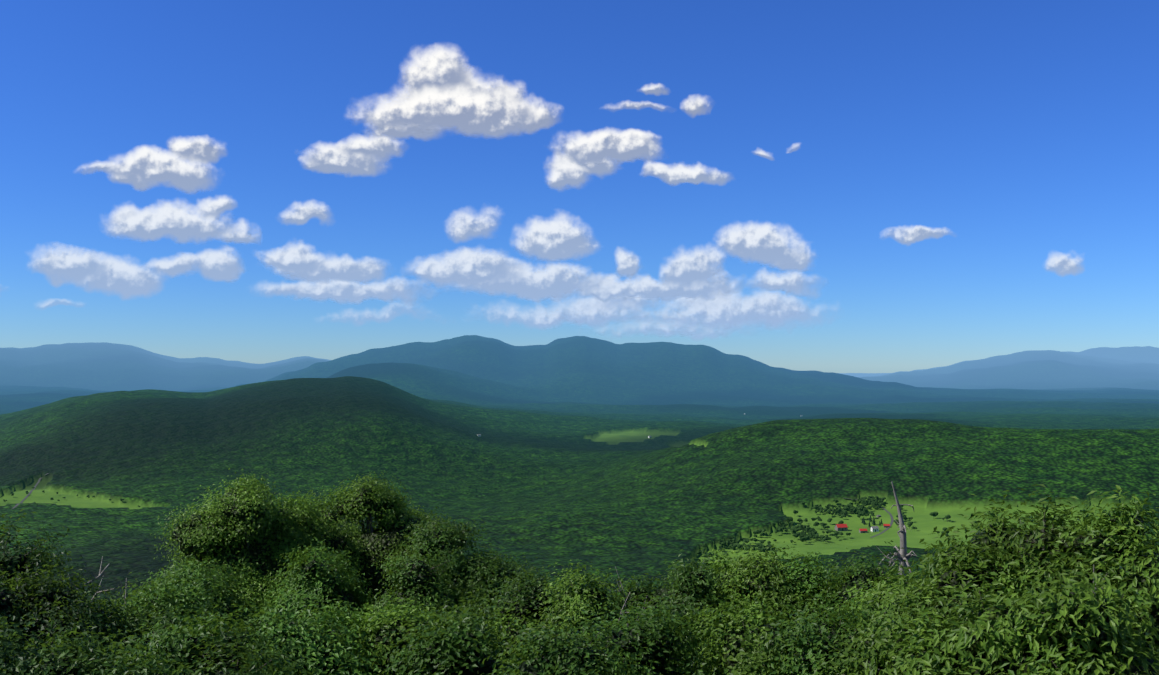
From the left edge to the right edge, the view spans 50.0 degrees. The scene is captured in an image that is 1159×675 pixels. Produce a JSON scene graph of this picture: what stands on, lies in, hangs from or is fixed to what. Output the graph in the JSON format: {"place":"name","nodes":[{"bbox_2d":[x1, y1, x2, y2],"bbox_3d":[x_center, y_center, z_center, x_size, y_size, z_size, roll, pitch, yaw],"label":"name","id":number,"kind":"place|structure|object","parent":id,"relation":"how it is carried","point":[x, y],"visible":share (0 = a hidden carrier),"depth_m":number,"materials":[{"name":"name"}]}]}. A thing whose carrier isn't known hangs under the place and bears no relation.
{"place":"outdoors","nodes":[
{"label":"outdoors","id":0,"kind":"place"},
{"bbox_2d":[11,473,48,508],"bbox_3d":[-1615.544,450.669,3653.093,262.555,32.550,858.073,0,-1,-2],"label":"valley road","id":1,"kind":"structure","parent":0,"point":[16,505],"depth_m":3585.27,"materials":[{"name":"grey asphalt"}]},
{"bbox_2d":[42,300,70,307],"bbox_3d":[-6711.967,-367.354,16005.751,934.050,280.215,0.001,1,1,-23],"label":"cloud","id":2,"kind":"structure","parent":0,"point":[53,302],"depth_m":15986.43,"materials":[{"name":"white"}]},
{"bbox_2d":[31,240,131,286],"bbox_3d":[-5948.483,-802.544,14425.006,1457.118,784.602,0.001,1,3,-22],"label":"cloud","id":3,"kind":"structure","parent":0,"point":[58,266],"depth_m":14432.15,"materials":[{"name":"white"}]},
{"bbox_2d":[82,159,143,185],"bbox_3d":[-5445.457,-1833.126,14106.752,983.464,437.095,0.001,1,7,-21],"label":"cloud","id":4,"kind":"structure","parent":0,"point":[101,166],"depth_m":14096.15,"materials":[{"name":"white"}]},
{"bbox_2d":[83,242,199,298],"bbox_3d":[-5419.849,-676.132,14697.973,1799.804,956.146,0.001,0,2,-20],"label":"cloud","id":5,"kind":"structure","parent":0,"point":[124,279],"depth_m":14712.96,"materials":[{"name":"white"}]},
{"bbox_2d":[110,172,182,192],"bbox_3d":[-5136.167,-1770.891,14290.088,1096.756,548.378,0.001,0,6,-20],"label":"cloud","id":6,"kind":"structure","parent":0,"point":[134,182],"depth_m":14286.97,"materials":[{"name":"white"}]},
{"bbox_2d":[110,206,187,243],"bbox_3d":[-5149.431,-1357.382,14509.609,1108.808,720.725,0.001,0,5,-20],"label":"cloud","id":7,"kind":"structure","parent":0,"point":[121,209],"depth_m":14457.06,"materials":[{"name":"white"}]},
{"bbox_2d":[111,146,213,192],"bbox_3d":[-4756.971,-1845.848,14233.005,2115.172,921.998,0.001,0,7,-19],"label":"cloud","id":8,"kind":"structure","parent":0,"point":[146,165],"depth_m":14222.02,"materials":[{"name":"white"}]},
{"bbox_2d":[106,189,231,242],"bbox_3d":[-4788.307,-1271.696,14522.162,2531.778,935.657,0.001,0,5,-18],"label":"cloud","id":9,"kind":"structure","parent":0,"point":[180,222],"depth_m":14515.82,"materials":[{"name":"white"}]},
{"bbox_2d":[149,243,198,277],"bbox_3d":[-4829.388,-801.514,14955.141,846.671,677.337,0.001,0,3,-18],"label":"cloud","id":10,"kind":"structure","parent":0,"point":[182,264],"depth_m":14946.67,"materials":[{"name":"white"}]},
{"bbox_2d":[169,137,224,163],"bbox_3d":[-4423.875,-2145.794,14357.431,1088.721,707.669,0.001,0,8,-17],"label":"cloud","id":11,"kind":"structure","parent":0,"point":[203,150],"depth_m":14355.79,"materials":[{"name":"white"}]},
{"bbox_2d":[177,192,238,235],"bbox_3d":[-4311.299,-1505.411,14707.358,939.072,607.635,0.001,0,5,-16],"label":"cloud","id":12,"kind":"structure","parent":0,"point":[219,206],"depth_m":14708.37,"materials":[{"name":"white"}]},
{"bbox_2d":[195,234,259,281],"bbox_3d":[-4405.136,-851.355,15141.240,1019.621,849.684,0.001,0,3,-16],"label":"cloud","id":13,"kind":"structure","parent":0,"point":[222,265],"depth_m":15146.52,"materials":[{"name":"white"}]},
{"bbox_2d":[201,220,262,243],"bbox_3d":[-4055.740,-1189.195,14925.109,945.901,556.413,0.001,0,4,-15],"label":"cloud","id":14,"kind":"structure","parent":0,"point":[243,234],"depth_m":14916.10,"materials":[{"name":"white"}]},
{"bbox_2d":[233,241,323,281],"bbox_3d":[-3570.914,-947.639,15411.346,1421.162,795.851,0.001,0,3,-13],"label":"cloud","id":15,"kind":"structure","parent":0,"point":[301,258],"depth_m":15417.15,"materials":[{"name":"white"}]},
{"bbox_2d":[259,202,329,240],"bbox_3d":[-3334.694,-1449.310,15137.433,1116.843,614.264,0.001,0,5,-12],"label":"cloud","id":16,"kind":"structure","parent":0,"point":[299,214],"depth_m":15130.06,"materials":[{"name":"white"}]},
{"bbox_2d":[231,281,364,304],"bbox_3d":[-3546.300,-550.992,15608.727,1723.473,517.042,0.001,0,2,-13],"label":"cloud","id":17,"kind":"structure","parent":0,"point":[268,289],"depth_m":15563.14,"materials":[{"name":"white"}]},
{"bbox_2d":[226,256,384,284],"bbox_3d":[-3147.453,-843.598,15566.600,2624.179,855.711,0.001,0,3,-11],"label":"cloud","id":18,"kind":"structure","parent":0,"point":[349,270],"depth_m":15601.06,"materials":[{"name":"white"}]},
{"bbox_2d":[300,157,331,172],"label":"cloud","id":19,"kind":"structure","parent":0,"point":[306,161],"depth_m":13993.00,"materials":[{"name":"white"}]},
{"bbox_2d":[297,143,384,175],"bbox_3d":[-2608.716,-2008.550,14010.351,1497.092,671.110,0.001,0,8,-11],"label":"cloud","id":20,"kind":"structure","parent":0,"point":[327,157],"depth_m":13998.63,"materials":[{"name":"white"}]},
{"bbox_2d":[275,269,431,304],"bbox_3d":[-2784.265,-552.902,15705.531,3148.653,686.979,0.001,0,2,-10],"label":"cloud","id":21,"kind":"structure","parent":0,"point":[353,292],"depth_m":15703.96,"materials":[{"name":"white"}]},
{"bbox_2d":[335,132,413,164],"bbox_3d":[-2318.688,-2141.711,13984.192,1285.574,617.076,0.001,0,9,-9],"label":"cloud","id":22,"kind":"structure","parent":0,"point":[384,149],"depth_m":13985.66,"materials":[{"name":"white"}]},
{"bbox_2d":[345,305,414,323],"bbox_3d":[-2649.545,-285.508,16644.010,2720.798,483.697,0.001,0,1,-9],"label":"cloud","id":23,"kind":"structure","parent":0,"point":[389,314],"depth_m":16644.51,"materials":[{"name":"white"}]},
{"bbox_2d":[348,119,439,141],"bbox_3d":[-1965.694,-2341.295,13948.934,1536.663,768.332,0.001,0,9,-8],"label":"cloud","id":24,"kind":"structure","parent":0,"point":[393,133],"depth_m":13944.95,"materials":[{"name":"white"}]},
{"bbox_2d":[381,46,495,138],"bbox_3d":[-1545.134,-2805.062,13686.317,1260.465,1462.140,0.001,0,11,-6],"label":"cloud","id":25,"kind":"structure","parent":0,"point":[440,67],"depth_m":13657.75,"materials":[{"name":"white"}]},
{"bbox_2d":[355,86,534,137],"bbox_3d":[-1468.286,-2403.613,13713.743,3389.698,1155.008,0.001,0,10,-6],"label":"cloud","id":26,"kind":"structure","parent":0,"point":[461,109],"depth_m":13706.03,"materials":[{"name":"white"}]},
{"bbox_2d":[351,64,545,137],"bbox_3d":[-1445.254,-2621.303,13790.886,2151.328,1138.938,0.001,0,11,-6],"label":"cloud","id":27,"kind":"structure","parent":0,"point":[479,84],"depth_m":13796.21,"materials":[{"name":"white"}]},
{"bbox_2d":[362,246,564,306],"bbox_3d":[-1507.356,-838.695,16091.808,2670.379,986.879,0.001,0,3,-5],"label":"cloud","id":28,"kind":"structure","parent":0,"point":[465,267],"depth_m":16093.08,"materials":[{"name":"white"}]},
{"bbox_2d":[448,210,496,241],"bbox_3d":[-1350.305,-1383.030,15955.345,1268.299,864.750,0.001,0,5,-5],"label":"cloud","id":29,"kind":"structure","parent":0,"point":[462,226],"depth_m":15949.02,"materials":[{"name":"white"}]},
{"bbox_2d":[406,83,544,138],"bbox_3d":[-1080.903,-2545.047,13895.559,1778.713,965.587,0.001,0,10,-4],"label":"cloud","id":30,"kind":"structure","parent":0,"point":[518,91],"depth_m":13895.69,"materials":[{"name":"white"}]},
{"bbox_2d":[392,258,642,305],"bbox_3d":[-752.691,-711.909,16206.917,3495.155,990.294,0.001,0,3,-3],"label":"cloud","id":31,"kind":"structure","parent":0,"point":[557,281],"depth_m":16220.43,"materials":[{"name":"white"}]},
{"bbox_2d":[517,100,560,134],"bbox_3d":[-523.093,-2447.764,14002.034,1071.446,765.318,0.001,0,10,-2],"label":"cloud","id":32,"kind":"structure","parent":0,"point":[549,120],"depth_m":14000.08,"materials":[{"name":"white"}]},
{"bbox_2d":[485,214,597,260],"bbox_3d":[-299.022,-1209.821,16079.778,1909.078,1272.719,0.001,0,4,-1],"label":"cloud","id":33,"kind":"structure","parent":0,"point":[560,237],"depth_m":16075.94,"materials":[{"name":"white"}]},
{"bbox_2d":[545,149,597,189],"bbox_3d":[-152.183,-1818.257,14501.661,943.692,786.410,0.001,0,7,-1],"label":"cloud","id":34,"kind":"structure","parent":0,"point":[564,173],"depth_m":14492.88,"materials":[{"name":"white"}]},
{"bbox_2d":[409,293,738,336],"bbox_3d":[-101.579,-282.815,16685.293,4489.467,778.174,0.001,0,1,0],"label":"cloud","id":35,"kind":"structure","parent":0,"point":[580,312],"depth_m":16684.92,"materials":[{"name":"white"}]},
{"bbox_2d":[0,335,1158,615],"bbox_3d":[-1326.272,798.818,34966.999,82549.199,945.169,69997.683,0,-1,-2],"label":"terrain","id":36,"kind":"structure","parent":0,"point":[562,459],"depth_m":4525.02,"materials":[{"name":"green plant"}]},
{"bbox_2d":[0,559,67,652],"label":"bush","id":37,"kind":"object","parent":36,"relation":"on","point":[8,603],"visible":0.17,"depth_m":20.13,"materials":[{"name":"green plant"}]},
{"bbox_2d":[0,595,77,674],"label":"bush","id":38,"kind":"object","parent":36,"relation":"on","point":[6,665],"visible":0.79,"depth_m":15.12,"materials":[{"name":"green plant"}]},
{"bbox_2d":[0,509,135,640],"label":"bush","id":39,"kind":"object","parent":36,"relation":"on","point":[21,560],"visible":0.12,"depth_m":21.76,"materials":[{"name":"green plant"}]},
{"bbox_2d":[0,552,144,668],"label":"bush","id":40,"kind":"object","parent":36,"relation":"on","point":[65,607],"visible":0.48,"depth_m":20.11,"materials":[{"name":"green plant"}]},
{"bbox_2d":[5,614,203,674],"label":"bush","id":41,"kind":"object","parent":36,"relation":"on","point":[93,654],"visible":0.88,"depth_m":15.45,"materials":[{"name":"green plant"}]},
{"bbox_2d":[110,575,160,617],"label":"bush","id":42,"kind":"object","parent":36,"relation":"on","point":[134,593],"visible":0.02,"depth_m":27.45,"materials":[{"name":"green plant"}]},
{"bbox_2d":[76,583,236,669],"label":"bush","id":43,"kind":"object","parent":36,"relation":"on","point":[124,618],"visible":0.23,"depth_m":21.55,"materials":[{"name":"green plant"}]},
{"bbox_2d":[104,568,250,639],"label":"bush","id":44,"kind":"object","parent":36,"relation":"on","point":[186,596],"visible":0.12,"depth_m":23.47,"materials":[{"name":"green plant"}]},
{"bbox_2d":[133,551,276,636],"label":"bush","id":45,"kind":"object","parent":36,"relation":"on","point":[221,582],"visible":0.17,"depth_m":28.18,"materials":[{"name":"green plant"}]},
{"bbox_2d":[119,594,318,674],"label":"bush","id":46,"kind":"object","parent":36,"relation":"on","point":[221,653],"visible":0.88,"depth_m":17.11,"materials":[{"name":"green plant"}]},
{"bbox_2d":[136,468,378,612],"bbox_3d":[-8.894,10.025,32.604,5.774,13.211,6.456,1,-2,-45],"label":"bush","id":47,"kind":"object","parent":36,"relation":"on","point":[236,530],"visible":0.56,"depth_m":31.90,"materials":[{"name":"green plant"}]},
{"bbox_2d":[231,590,397,674],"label":"bush","id":48,"kind":"object","parent":36,"relation":"on","point":[329,644],"visible":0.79,"depth_m":18.14,"materials":[{"name":"green plant"}]},
{"bbox_2d":[253,536,381,668],"bbox_3d":[-6.506,9.908,30.100,4.008,10.254,4.736,1,-1,-24],"label":"bush","id":49,"kind":"object","parent":36,"relation":"on","point":[324,580],"visible":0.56,"depth_m":29.76,"materials":[{"name":"green plant"}]},
{"bbox_2d":[280,466,454,665],"bbox_3d":[-6.115,10.715,35.770,4.964,13.946,5.389,0,-1,-2],"label":"bush","id":50,"kind":"object","parent":36,"relation":"on","point":[369,545],"visible":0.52,"depth_m":34.90,"materials":[{"name":"green plant"}]},
{"bbox_2d":[344,595,454,674],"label":"bush","id":51,"kind":"object","parent":36,"relation":"on","point":[386,623],"visible":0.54,"depth_m":19.36,"materials":[{"name":"green plant"}]},
{"bbox_2d":[361,544,488,629],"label":"bush","id":52,"kind":"object","parent":36,"relation":"on","point":[418,577],"visible":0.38,"depth_m":29.23,"materials":[{"name":"green plant"}]},
{"bbox_2d":[372,591,528,674],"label":"bush","id":53,"kind":"object","parent":36,"relation":"on","point":[454,647],"visible":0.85,"depth_m":17.76,"materials":[{"name":"green plant"}]},
{"bbox_2d":[393,513,544,609],"bbox_3d":[-2.800,10.017,31.302,4.048,11.114,4.675,0,-1,-2],"label":"tree","id":54,"kind":"object","parent":36,"relation":"on","point":[481,573],"visible":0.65,"depth_m":30.94,"materials":[{"name":"green plant"}]},
{"bbox_2d":[443,557,572,664],"bbox_3d":[-1.181,8.536,25.728,4.314,7.758,4.372,-1,-1,23],"label":"bush","id":55,"kind":"object","parent":36,"relation":"on","point":[524,596],"visible":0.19,"depth_m":25.51,"materials":[{"name":"green plant"}]},
{"bbox_2d":[479,560,637,664],"bbox_3d":[-0.057,8.194,24.767,3.962,7.535,3.686,0,-1,19],"label":"bush","id":56,"kind":"object","parent":36,"relation":"on","point":[576,598],"visible":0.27,"depth_m":24.51,"materials":[{"name":"green plant"}]},
{"bbox_2d":[3,487,1133,561],"bbox_3d":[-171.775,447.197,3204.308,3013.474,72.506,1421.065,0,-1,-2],"label":"meadow trees","id":57,"kind":"object","parent":36,"relation":"on","point":[838,510],"visible":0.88,"depth_m":2946.05,"materials":[{"name":"green plant"}]},
{"bbox_2d":[482,604,660,674],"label":"bush","id":58,"kind":"object","parent":36,"relation":"on","point":[555,655],"visible":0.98,"depth_m":16.62,"materials":[{"name":"green plant"}]},
{"bbox_2d":[118,564,1107,627],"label":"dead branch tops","id":59,"kind":"object","parent":36,"relation":"on","point":[626,599],"visible":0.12,"depth_m":24.35,"materials":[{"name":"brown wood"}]},
{"bbox_2d":[599,571,670,628],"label":"bush","id":60,"kind":"object","parent":36,"relation":"on","point":[639,593],"visible":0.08,"depth_m":25.75,"materials":[{"name":"green plant"}]},
{"bbox_2d":[567,591,740,674],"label":"bush","id":61,"kind":"object","parent":36,"relation":"on","point":[660,641],"visible":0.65,"depth_m":17.62,"materials":[{"name":"green plant"}]},
{"bbox_2d":[608,549,764,674],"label":"bush","id":62,"kind":"object","parent":36,"relation":"on","point":[692,584],"visible":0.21,"depth_m":25.09,"materials":[{"name":"green plant"}]},
{"bbox_2d":[675,544,791,623],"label":"bush","id":63,"kind":"object","parent":36,"relation":"on","point":[720,564],"visible":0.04,"depth_m":26.48,"materials":[{"name":"green plant"}]},
{"bbox_2d":[658,591,816,674],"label":"bush","id":64,"kind":"object","parent":36,"relation":"on","point":[736,647],"visible":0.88,"depth_m":17.62,"materials":[{"name":"green plant"}]},
{"bbox_2d":[709,532,832,630],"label":"bush","id":65,"kind":"object","parent":36,"relation":"on","point":[754,575],"visible":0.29,"depth_m":24.87,"materials":[{"name":"green plant"}]},
{"bbox_2d":[733,542,869,629],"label":"bush","id":66,"kind":"object","parent":36,"relation":"on","point":[809,575],"visible":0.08,"depth_m":25.04,"materials":[{"name":"green plant"}]},
{"bbox_2d":[724,585,888,674],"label":"bush","id":67,"kind":"object","parent":36,"relation":"on","point":[821,636],"visible":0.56,"depth_m":16.87,"materials":[{"name":"green plant"}]},
{"bbox_2d":[834,524,847,530],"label":"barn","id":68,"kind":"structure","parent":36,"relation":"on","point":[841,527],"depth_m":2957.56,"materials":[{"name":"red metal"}]},
{"bbox_2d":[786,539,919,632],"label":"bush","id":69,"kind":"object","parent":36,"relation":"on","point":[862,576],"visible":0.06,"depth_m":24.22,"materials":[{"name":"green plant"}]},
{"bbox_2d":[859,529,867,532],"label":"red shed","id":70,"kind":"structure","parent":36,"relation":"on","point":[863,530],"depth_m":2937.02,"materials":[{"name":"metal"}]},
{"bbox_2d":[871,526,878,531],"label":"farmhouse","id":71,"kind":"object","parent":36,"relation":"on","point":[874,528],"visible":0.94,"depth_m":2945.67,"materials":[{"name":"grey"}]},
{"bbox_2d":[827,565,925,622],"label":"bush","id":72,"kind":"object","parent":36,"relation":"on","point":[885,586],"visible":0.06,"depth_m":22.76,"materials":[{"name":"green plant"}]},
{"bbox_2d":[784,585,977,674],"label":"bush","id":73,"kind":"object","parent":36,"relation":"on","point":[885,636],"visible":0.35,"depth_m":15.96,"materials":[{"name":"green plant"}]},
{"bbox_2d":[877,481,916,580],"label":"dead snag","id":74,"kind":"object","parent":36,"relation":"on","point":[903,541],"visible":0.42,"depth_m":72.32,"materials":[{"name":"grey wood"}]},
{"bbox_2d":[852,528,1033,638],"bbox_3d":[5.316,7.268,18.132,3.740,8.985,3.622,1,-2,-38],"label":"bush","id":75,"kind":"object","parent":36,"relation":"on","point":[906,598],"visible":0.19,"depth_m":17.98,"materials":[{"name":"green plant"}]},
{"bbox_2d":[890,490,1050,623],"bbox_3d":[6.495,7.040,19.049,4.251,9.437,3.549,0,-1,15],"label":"bush","id":76,"kind":"object","parent":36,"relation":"on","point":[992,530],"visible":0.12,"depth_m":18.73,"materials":[{"name":"green plant"}]},
{"bbox_2d":[860,560,1157,674],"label":"bush","id":77,"kind":"object","parent":36,"relation":"on","point":[985,642],"visible":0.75,"depth_m":14.80,"materials":[{"name":"green plant"}]},
{"bbox_2d":[924,484,1155,622],"bbox_3d":[6.830,6.946,17.932,3.714,9.568,4.155,0,-1,-2],"label":"bush","id":78,"kind":"object","parent":36,"relation":"on","point":[1035,540],"visible":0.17,"depth_m":17.77,"materials":[{"name":"green plant"}]},
{"bbox_2d":[957,555,1158,674],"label":"bush","id":79,"kind":"object","parent":36,"relation":"on","point":[1085,609],"visible":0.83,"depth_m":14.17,"materials":[{"name":"green plant"}]},
{"bbox_2d":[986,485,1158,658],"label":"bush","id":80,"kind":"object","parent":36,"relation":"on","point":[1143,564],"visible":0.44,"depth_m":17.25,"materials":[{"name":"green plant"}]},
{"bbox_2d":[0,0,1158,372],"label":"sky","id":81,"kind":"structure","parent":0,"point":[1026,132],"materials":[{"name":"blue"}]},
{"bbox_2d":[551,152,633,175],"bbox_3d":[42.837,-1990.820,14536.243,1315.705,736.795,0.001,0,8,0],"label":"cloud","id":82,"kind":"structure","parent":0,"point":[606,167],"depth_m":14534.69,"materials":[{"name":"white"}]},
{"bbox_2d":[534,264,664,302],"bbox_3d":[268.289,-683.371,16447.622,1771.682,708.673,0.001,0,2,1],"label":"cloud","id":83,"kind":"structure","parent":0,"point":[613,278],"depth_m":16443.36,"materials":[{"name":"white"}]},
{"bbox_2d":[548,129,659,163],"bbox_3d":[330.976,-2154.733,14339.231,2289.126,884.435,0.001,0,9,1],"label":"cloud","id":84,"kind":"structure","parent":0,"point":[616,147],"depth_m":14334.40,"materials":[{"name":"white"}]},
{"bbox_2d":[602,247,638,281],"bbox_3d":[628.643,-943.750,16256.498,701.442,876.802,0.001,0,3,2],"label":"cloud","id":85,"kind":"structure","parent":0,"point":[628,264],"depth_m":16255.63,"materials":[{"name":"white"}]},
{"bbox_2d":[518,264,741,302],"bbox_3d":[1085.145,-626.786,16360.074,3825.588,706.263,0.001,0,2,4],"label":"cloud","id":86,"kind":"structure","parent":0,"point":[647,287],"depth_m":16361.85,"materials":[{"name":"white"}]},
{"bbox_2d":[596,130,664,165],"bbox_3d":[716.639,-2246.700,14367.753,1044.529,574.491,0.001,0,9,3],"label":"cloud","id":87,"kind":"structure","parent":0,"point":[651,139],"depth_m":14354.59,"materials":[{"name":"white"}]},
{"bbox_2d":[576,277,688,335],"bbox_3d":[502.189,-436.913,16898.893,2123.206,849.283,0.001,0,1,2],"label":"cloud","id":88,"kind":"structure","parent":0,"point":[643,303],"depth_m":16894.28,"materials":[{"name":"white"}]},
{"bbox_2d":[614,102,663,109],"bbox_3d":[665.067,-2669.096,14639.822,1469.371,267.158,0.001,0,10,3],"label":"cloud","id":89,"kind":"structure","parent":0,"point":[634,105],"depth_m":14626.73,"materials":[{"name":"white"}]},
{"bbox_2d":[642,84,667,94],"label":"cloud","id":90,"kind":"structure","parent":0,"point":[658,89],"depth_m":14528.85,"materials":[{"name":"white"}]},
{"bbox_2d":[644,162,672,170],"bbox_3d":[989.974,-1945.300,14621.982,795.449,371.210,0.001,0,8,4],"label":"cloud","id":91,"kind":"structure","parent":0,"point":[649,164],"depth_m":14618.13,"materials":[{"name":"white"}]},
{"bbox_2d":[545,308,812,340],"bbox_3d":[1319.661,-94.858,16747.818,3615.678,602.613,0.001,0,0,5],"label":"cloud","id":92,"kind":"structure","parent":0,"point":[666,329],"depth_m":16754.64,"materials":[{"name":"white"}]},
{"bbox_2d":[638,248,723,288],"bbox_3d":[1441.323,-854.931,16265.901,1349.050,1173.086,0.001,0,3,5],"label":"cloud","id":93,"kind":"structure","parent":0,"point":[697,267],"depth_m":16259.76,"materials":[{"name":"white"}]},
{"bbox_2d":[640,156,729,185],"bbox_3d":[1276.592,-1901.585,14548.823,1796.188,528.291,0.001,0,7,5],"label":"cloud","id":94,"kind":"structure","parent":0,"point":[682,174],"depth_m":14549.98,"materials":[{"name":"white"}]},
{"bbox_2d":[682,97,709,116],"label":"cloud","id":95,"kind":"structure","parent":0,"point":[692,107],"depth_m":14638.47,"materials":[{"name":"white"}]},
{"bbox_2d":[572,274,827,335],"bbox_3d":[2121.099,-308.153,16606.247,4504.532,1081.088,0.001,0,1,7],"label":"cloud","id":96,"kind":"structure","parent":0,"point":[770,309],"depth_m":16607.74,"materials":[{"name":"white"}]},
{"bbox_2d":[676,279,769,333],"bbox_3d":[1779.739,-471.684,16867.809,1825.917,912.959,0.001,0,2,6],"label":"cloud","id":97,"kind":"structure","parent":0,"point":[688,299],"depth_m":16850.75,"materials":[{"name":"white"}]},
{"bbox_2d":[718,223,800,295],"bbox_3d":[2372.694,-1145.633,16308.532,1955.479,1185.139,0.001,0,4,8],"label":"cloud","id":98,"kind":"structure","parent":0,"point":[769,244],"depth_m":16301.99,"materials":[{"name":"white"}]},
{"bbox_2d":[755,151,771,159],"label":"cloud","id":99,"kind":"structure","parent":0,"point":[762,154],"depth_m":14691.31,"materials":[{"name":"white"}]},
{"bbox_2d":[717,269,826,296],"bbox_3d":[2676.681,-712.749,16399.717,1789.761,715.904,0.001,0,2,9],"label":"cloud","id":100,"kind":"structure","parent":0,"point":[796,283],"depth_m":16390.16,"materials":[{"name":"white"}]},
{"bbox_2d":[751,243,818,271],"bbox_3d":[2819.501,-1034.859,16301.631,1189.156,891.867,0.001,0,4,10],"label":"cloud","id":101,"kind":"structure","parent":0,"point":[803,256],"depth_m":16288.93,"materials":[{"name":"white"}]},
{"bbox_2d":[789,145,797,152],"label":"cloud","id":102,"kind":"structure","parent":0,"point":[795,147],"depth_m":14677.90,"materials":[{"name":"white"}]},
{"bbox_2d":[845,498,893,537],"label":"farm road","id":103,"kind":"structure","parent":0,"point":[891,516],"depth_m":3041.30,"materials":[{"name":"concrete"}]},
{"bbox_2d":[886,226,947,244],"bbox_3d":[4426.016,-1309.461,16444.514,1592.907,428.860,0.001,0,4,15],"label":"cloud","id":104,"kind":"structure","parent":0,"point":[908,236],"depth_m":16439.09,"materials":[{"name":"white"}]},
{"bbox_2d":[1046,254,1082,275],"bbox_3d":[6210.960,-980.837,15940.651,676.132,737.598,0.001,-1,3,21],"label":"cloud","id":105,"kind":"structure","parent":0,"point":[1061,264],"depth_m":15943.47,"materials":[{"name":"white"}]}
]}

